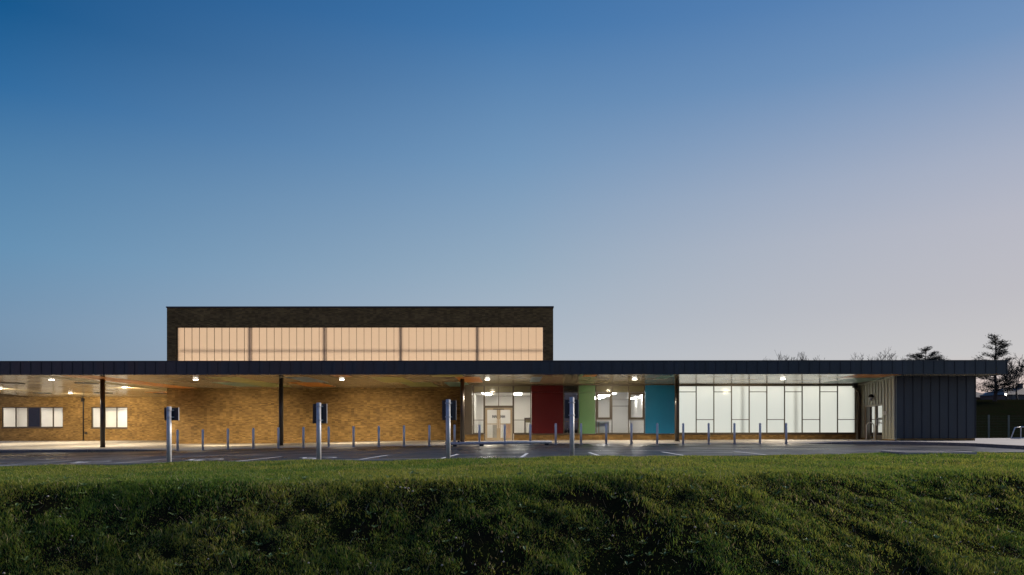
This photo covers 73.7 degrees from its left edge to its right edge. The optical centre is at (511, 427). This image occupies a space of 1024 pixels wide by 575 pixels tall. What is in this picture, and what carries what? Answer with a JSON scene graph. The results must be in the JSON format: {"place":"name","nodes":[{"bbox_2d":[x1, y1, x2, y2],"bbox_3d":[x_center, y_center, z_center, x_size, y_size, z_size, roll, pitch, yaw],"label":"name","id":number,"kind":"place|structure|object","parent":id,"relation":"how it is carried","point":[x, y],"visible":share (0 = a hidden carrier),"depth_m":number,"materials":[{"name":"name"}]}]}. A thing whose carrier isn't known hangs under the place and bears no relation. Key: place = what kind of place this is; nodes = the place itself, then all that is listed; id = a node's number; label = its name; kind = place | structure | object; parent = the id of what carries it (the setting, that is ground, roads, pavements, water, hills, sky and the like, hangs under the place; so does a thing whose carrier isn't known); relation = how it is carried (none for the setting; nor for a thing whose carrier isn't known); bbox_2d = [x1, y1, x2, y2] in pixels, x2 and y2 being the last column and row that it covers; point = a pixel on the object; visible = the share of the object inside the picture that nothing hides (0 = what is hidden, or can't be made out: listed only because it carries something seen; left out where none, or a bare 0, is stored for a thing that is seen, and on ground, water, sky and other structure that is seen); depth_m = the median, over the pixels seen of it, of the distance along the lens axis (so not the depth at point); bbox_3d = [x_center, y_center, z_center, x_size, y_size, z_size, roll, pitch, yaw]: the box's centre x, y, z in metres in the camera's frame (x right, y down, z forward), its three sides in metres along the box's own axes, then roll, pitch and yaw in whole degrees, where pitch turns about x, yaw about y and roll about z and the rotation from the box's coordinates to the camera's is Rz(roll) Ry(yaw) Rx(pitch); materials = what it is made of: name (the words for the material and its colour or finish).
{"place":"outdoors","nodes":[
{"label":"outdoors","id":0,"kind":"place"},
{"bbox_2d":[0,447,191,451],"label":"raised pavement","id":1,"kind":"structure","parent":0,"point":[62,448],"depth_m":36.44,"materials":[{"name":"concrete"}]},
{"bbox_2d":[0,439,802,449],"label":"pavement","id":2,"kind":"structure","parent":0,"point":[148,444],"depth_m":41.49,"materials":[{"name":"concrete"}]},
{"bbox_2d":[0,306,1008,447],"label":"school building","id":3,"kind":"structure","parent":2,"relation":"on","point":[241,372],"depth_m":44.17,"materials":[{"name":"brick"}]},
{"bbox_2d":[2,407,62,427],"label":"window","id":4,"kind":"structure","parent":3,"relation":"in","point":[33,413],"depth_m":62.52,"materials":[{"name":"brown metal"}]},
{"bbox_2d":[92,407,126,427],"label":"window","id":5,"kind":"structure","parent":3,"relation":"in","point":[92,407],"depth_m":62.50,"materials":[{"name":"brown metal"}]},
{"bbox_2d":[177,327,543,360],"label":"hall window","id":6,"kind":"structure","parent":3,"relation":"in","point":[193,343],"depth_m":48.16,"materials":[{"name":"beige glass"}]},
{"bbox_2d":[472,385,483,433],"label":"window","id":7,"kind":"structure","parent":3,"relation":"in","point":[475,388],"depth_m":44.11,"materials":[{"name":"clear glass"}]},
{"bbox_2d":[492,424,496,437],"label":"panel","id":8,"kind":"object","parent":3,"relation":"on","point":[494,430],"visible":0.54,"depth_m":47.30,"materials":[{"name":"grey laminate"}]},
{"bbox_2d":[484,385,512,405],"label":"window","id":9,"kind":"structure","parent":3,"relation":"in","point":[498,389],"depth_m":44.17,"materials":[{"name":"clear glass"}]},
{"bbox_2d":[484,406,512,439],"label":"entrance door","id":10,"kind":"structure","parent":3,"relation":"in","point":[498,408],"depth_m":44.11,"materials":[{"name":"beige wood"}]},
{"bbox_2d":[506,424,509,437],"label":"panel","id":11,"kind":"object","parent":3,"relation":"on","point":[507,430],"visible":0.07,"depth_m":46.10,"materials":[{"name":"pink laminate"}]},
{"bbox_2d":[513,385,530,433],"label":"window","id":12,"kind":"structure","parent":3,"relation":"in","point":[516,388],"depth_m":44.11,"materials":[{"name":"brown metal"}]},
{"bbox_2d":[524,418,529,432],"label":"cabinet","id":13,"kind":"structure","parent":3,"relation":"attached to","point":[526,420],"depth_m":45.80,"materials":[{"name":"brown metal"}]},
{"bbox_2d":[563,385,578,433],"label":"window","id":14,"kind":"structure","parent":3,"relation":"in","point":[569,391],"depth_m":44.16,"materials":[{"name":"brown metal"}]},
{"bbox_2d":[595,421,608,433],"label":"storage unit","id":15,"kind":"object","parent":3,"relation":"in","point":[600,426],"visible":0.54,"depth_m":45.10,"materials":[{"name":"grey laminate"}]},
{"bbox_2d":[596,385,644,433],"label":"window","id":16,"kind":"structure","parent":3,"relation":"in","point":[600,389],"depth_m":44.11,"materials":[{"name":"brown metal"}]},
{"bbox_2d":[670,385,855,433],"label":"frosted window","id":17,"kind":"structure","parent":3,"relation":"in","point":[804,408],"depth_m":44.16,"materials":[{"name":"white glass"}]},
{"bbox_2d":[865,404,881,439],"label":"side door","id":18,"kind":"structure","parent":3,"relation":"in","point":[873,413],"depth_m":41.50,"materials":[{"name":"brown metal"}]},
{"bbox_2d":[866,422,873,439],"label":"cycle hoop","id":19,"kind":"object","parent":2,"relation":"on","point":[866,430],"visible":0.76,"depth_m":41.47,"materials":[{"name":"metal"}]},
{"bbox_2d":[0,400,1023,574],"bbox_3d":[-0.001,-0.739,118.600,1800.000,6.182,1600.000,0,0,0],"label":"ground","id":20,"kind":"structure","parent":0,"point":[1000,411],"depth_m":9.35,"materials":[{"name":"green plant"}]},
{"bbox_2d":[164,407,178,461],"bbox_3d":[-9.138,0.322,18.264,0.388,1.762,0.164,0,0,0],"label":"bay sign","id":21,"kind":"object","parent":20,"relation":"on","point":[170,414],"visible":0.94,"depth_m":18.22,"materials":[{"name":"metal"}]},
{"bbox_2d":[313,403,326,459],"bbox_3d":[-5.157,0.222,18.264,0.381,1.770,0.164,0,0,0],"label":"bay sign","id":22,"kind":"object","parent":20,"relation":"on","point":[319,413],"visible":0.92,"depth_m":18.22,"materials":[{"name":"metal"}]},
{"bbox_2d":[442,399,455,458],"bbox_3d":[-1.688,0.169,18.264,0.381,1.840,0.164,0,0,0],"label":"bay sign","id":23,"kind":"object","parent":20,"relation":"on","point":[448,410],"visible":0.91,"depth_m":18.20,"materials":[{"name":"metal"}]},
{"bbox_2d":[2,472,1009,574],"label":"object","id":24,"kind":"object","parent":20,"relation":"on","point":[518,537],"visible":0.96,"depth_m":9.47,"materials":[{"name":"plant"}]},
{"bbox_2d":[5,466,1021,574],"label":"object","id":25,"kind":"object","parent":20,"relation":"on","point":[547,509],"visible":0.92,"depth_m":9.60,"materials":[{"name":"green plant"}]},
{"bbox_2d":[11,451,1023,465],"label":"road edging","id":26,"kind":"object","parent":20,"relation":"on","point":[108,464],"visible":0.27,"depth_m":18.52,"materials":[{"name":"concrete"}]},
{"bbox_2d":[565,397,578,455],"bbox_3d":[1.603,0.102,18.264,0.366,1.827,0.164,0,0,0],"label":"bay sign","id":27,"kind":"object","parent":20,"relation":"on","point":[571,408],"visible":0.92,"depth_m":18.20,"materials":[{"name":"metal"}]},
{"bbox_2d":[776,352,808,359],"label":"bare tree","id":28,"kind":"object","parent":20,"relation":"on","point":[794,358],"visible":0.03,"depth_m":109.47,"materials":[{"name":"brown plant"}]},
{"bbox_2d":[850,346,905,359],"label":"bare tree","id":29,"kind":"object","parent":20,"relation":"on","point":[881,356],"visible":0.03,"depth_m":111.15,"materials":[{"name":"black plant"}]},
{"bbox_2d":[904,346,947,359],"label":"pine tree","id":30,"kind":"object","parent":20,"relation":"on","point":[921,356],"visible":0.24,"depth_m":99.80,"materials":[{"name":"green plant"}]},
{"bbox_2d":[881,451,976,454],"bbox_3d":[11.397,0.714,18.740,1.900,0.120,1.220,0,0,0],"label":"road marking","id":31,"kind":"object","parent":20,"relation":"on","point":[925,452],"visible":0.5,"depth_m":18.13,"materials":[{"name":"paint"}]},
{"bbox_2d":[976,392,982,399],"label":"house","id":32,"kind":"structure","parent":20,"relation":"on","point":[978,394],"depth_m":126.02,"materials":[{"name":"tile"}]},
{"bbox_2d":[972,333,1023,400],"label":"pine tree","id":33,"kind":"object","parent":20,"relation":"on","point":[1000,386],"visible":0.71,"depth_m":85.35,"materials":[{"name":"green plant"}]},
{"bbox_2d":[976,415,1023,437],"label":"fence","id":34,"kind":"object","parent":20,"relation":"on","point":[988,426],"visible":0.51,"depth_m":49.97,"materials":[{"name":"grey metal"}]},
{"bbox_2d":[980,384,1023,399],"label":"house","id":35,"kind":"structure","parent":20,"relation":"on","point":[1001,395],"depth_m":119.50,"materials":[{"name":"tile"}]},
{"bbox_2d":[1003,367,1019,399],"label":"bare tree","id":36,"kind":"object","parent":20,"relation":"on","point":[1010,380],"visible":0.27,"depth_m":103.95,"materials":[{"name":"brown plant"}]},
{"bbox_2d":[1007,355,1023,399],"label":"bare tree","id":37,"kind":"object","parent":20,"relation":"on","point":[1013,373],"visible":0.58,"depth_m":100.05,"materials":[{"name":"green plant"}]},
{"bbox_2d":[0,444,1023,465],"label":"road","id":38,"kind":"structure","parent":0,"point":[406,452],"depth_m":24.69,"materials":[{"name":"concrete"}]},
{"bbox_2d":[0,450,161,452],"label":"kerb","id":39,"kind":"structure","parent":38,"relation":"on","point":[24,451],"depth_m":31.18,"materials":[{"name":"concrete"}]},
{"bbox_2d":[176,430,178,450],"bbox_3d":[-16.164,0.615,33.000,0.170,1.023,0.170,0,0,0],"label":"bollard","id":40,"kind":"object","parent":38,"relation":"on","point":[177,440],"visible":1,"depth_m":32.96,"materials":[{"name":"metal"}]},
{"bbox_2d":[202,429,203,449],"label":"bollard","id":41,"kind":"object","parent":38,"relation":"on","point":[202,439],"visible":0.84,"depth_m":32.95,"materials":[{"name":"metal"}]},
{"bbox_2d":[227,429,228,448],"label":"bollard","id":42,"kind":"object","parent":38,"relation":"on","point":[227,438],"visible":0.88,"depth_m":32.92,"materials":[{"name":"metal"}]},
{"bbox_2d":[251,428,254,448],"bbox_3d":[-12.481,0.530,32.940,0.170,1.023,0.170,0,0,0],"label":"bollard","id":43,"kind":"object","parent":38,"relation":"on","point":[253,445],"visible":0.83,"depth_m":32.90,"materials":[{"name":"metal"}]},
{"bbox_2d":[277,427,279,447],"bbox_3d":[-11.264,0.500,32.920,0.170,1.023,0.170,0,0,0],"label":"bollard","id":44,"kind":"object","parent":38,"relation":"on","point":[278,437],"visible":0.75,"depth_m":32.88,"materials":[{"name":"metal"}]},
{"bbox_2d":[302,427,304,447],"bbox_3d":[-10.049,0.479,32.900,0.170,1.023,0.170,0,0,0],"label":"bollard","id":45,"kind":"object","parent":38,"relation":"on","point":[303,437],"visible":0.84,"depth_m":32.86,"materials":[{"name":"metal"}]},
{"bbox_2d":[328,426,329,446],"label":"bollard","id":46,"kind":"object","parent":38,"relation":"on","point":[328,436],"visible":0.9,"depth_m":32.85,"materials":[{"name":"metal"}]},
{"bbox_2d":[353,426,354,446],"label":"bollard","id":47,"kind":"object","parent":38,"relation":"on","point":[353,436],"visible":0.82,"depth_m":32.83,"materials":[{"name":"metal"}]},
{"bbox_2d":[377,426,380,446],"bbox_3d":[-6.406,0.423,32.840,0.170,1.023,0.170,0,0,0],"label":"bollard","id":48,"kind":"object","parent":38,"relation":"on","point":[378,436],"visible":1,"depth_m":32.79,"materials":[{"name":"metal"}]},
{"bbox_2d":[403,425,404,445],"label":"bollard","id":49,"kind":"object","parent":38,"relation":"on","point":[403,435],"visible":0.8,"depth_m":32.78,"materials":[{"name":"metal"}]},
{"bbox_2d":[428,425,430,445],"bbox_3d":[-3.971,0.387,32.800,0.170,1.023,0.170,0,0,0],"label":"bollard","id":50,"kind":"object","parent":38,"relation":"on","point":[429,435],"visible":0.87,"depth_m":32.76,"materials":[{"name":"metal"}]},
{"bbox_2d":[453,425,455,441],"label":"bollard","id":51,"kind":"object","parent":38,"relation":"on","point":[454,433],"visible":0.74,"depth_m":32.76,"materials":[{"name":"metal"}]},
{"bbox_2d":[478,424,480,441],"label":"bollard","id":52,"kind":"object","parent":38,"relation":"on","point":[479,432],"visible":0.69,"depth_m":32.74,"materials":[{"name":"metal"}]},
{"bbox_2d":[445,441,551,445],"bbox_3d":[-0.607,0.737,31.310,4.885,0.264,0.220,0,0,0],"label":"kerb","id":53,"kind":"object","parent":38,"relation":"on","point":[500,442],"visible":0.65,"depth_m":31.24,"materials":[{"name":"grey concrete"}]},
{"bbox_2d":[504,424,505,444],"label":"bollard","id":54,"kind":"object","parent":38,"relation":"on","point":[504,433],"visible":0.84,"depth_m":32.70,"materials":[{"name":"metal"}]},
{"bbox_2d":[529,424,531,444],"bbox_3d":[0.877,0.322,32.720,0.170,1.023,0.170,0,0,0],"label":"bollard","id":55,"kind":"object","parent":38,"relation":"on","point":[530,433],"visible":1,"depth_m":32.67,"materials":[{"name":"metal"}]},
{"bbox_2d":[555,423,556,443],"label":"bollard","id":56,"kind":"object","parent":38,"relation":"on","point":[555,433],"visible":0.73,"depth_m":32.66,"materials":[{"name":"metal"}]},
{"bbox_2d":[580,423,581,443],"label":"bollard","id":57,"kind":"object","parent":38,"relation":"on","point":[580,433],"visible":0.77,"depth_m":32.64,"materials":[{"name":"metal"}]},
{"bbox_2d":[605,423,606,443],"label":"bollard","id":58,"kind":"object","parent":38,"relation":"on","point":[605,433],"visible":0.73,"depth_m":32.62,"materials":[{"name":"metal"}]},
{"bbox_2d":[630,423,632,443],"bbox_3d":[5.712,0.303,32.640,0.170,1.023,0.170,0,0,0],"label":"bollard","id":59,"kind":"object","parent":38,"relation":"on","point":[631,433],"visible":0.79,"depth_m":32.62,"materials":[{"name":"metal"}]},
{"bbox_2d":[656,423,657,443],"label":"bollard","id":60,"kind":"object","parent":38,"relation":"on","point":[656,433],"visible":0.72,"depth_m":32.58,"materials":[{"name":"metal"}]},
{"bbox_2d":[682,423,683,443],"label":"bollard","id":61,"kind":"object","parent":38,"relation":"on","point":[682,433],"visible":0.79,"depth_m":32.56,"materials":[{"name":"metal"}]},
{"bbox_2d":[708,423,709,443],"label":"bollard","id":62,"kind":"object","parent":38,"relation":"on","point":[708,433],"visible":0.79,"depth_m":32.53,"materials":[{"name":"metal"}]},
{"bbox_2d":[733,423,735,443],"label":"bollard","id":63,"kind":"object","parent":38,"relation":"on","point":[734,433],"visible":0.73,"depth_m":32.53,"materials":[{"name":"metal"}]},
{"bbox_2d":[759,423,760,443],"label":"bollard","id":64,"kind":"object","parent":38,"relation":"on","point":[759,433],"visible":0.78,"depth_m":32.50,"materials":[{"name":"metal"}]},
{"bbox_2d":[785,423,786,443],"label":"bollard","id":65,"kind":"object","parent":38,"relation":"on","point":[785,433],"visible":0.77,"depth_m":32.48,"materials":[{"name":"metal"}]},
{"bbox_2d":[809,442,1023,448],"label":"kerb","id":66,"kind":"structure","parent":38,"relation":"on","point":[971,444],"depth_m":30.29,"materials":[{"name":"concrete"}]},
{"bbox_2d":[0,0,1023,392],"label":"sky","id":67,"kind":"structure","parent":0,"point":[676,179],"materials":[{"name":"blue"}]},
{"bbox_2d":[736,438,1023,444],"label":"raised pavement","id":68,"kind":"structure","parent":0,"point":[1007,441],"depth_m":36.97,"materials":[{"name":"concrete"}]},
{"bbox_2d":[1010,426,1023,438],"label":"bicycle rack","id":69,"kind":"object","parent":68,"relation":"on","point":[1020,433],"visible":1,"depth_m":40.00,"materials":[{"name":"silver metal"}]}
]}

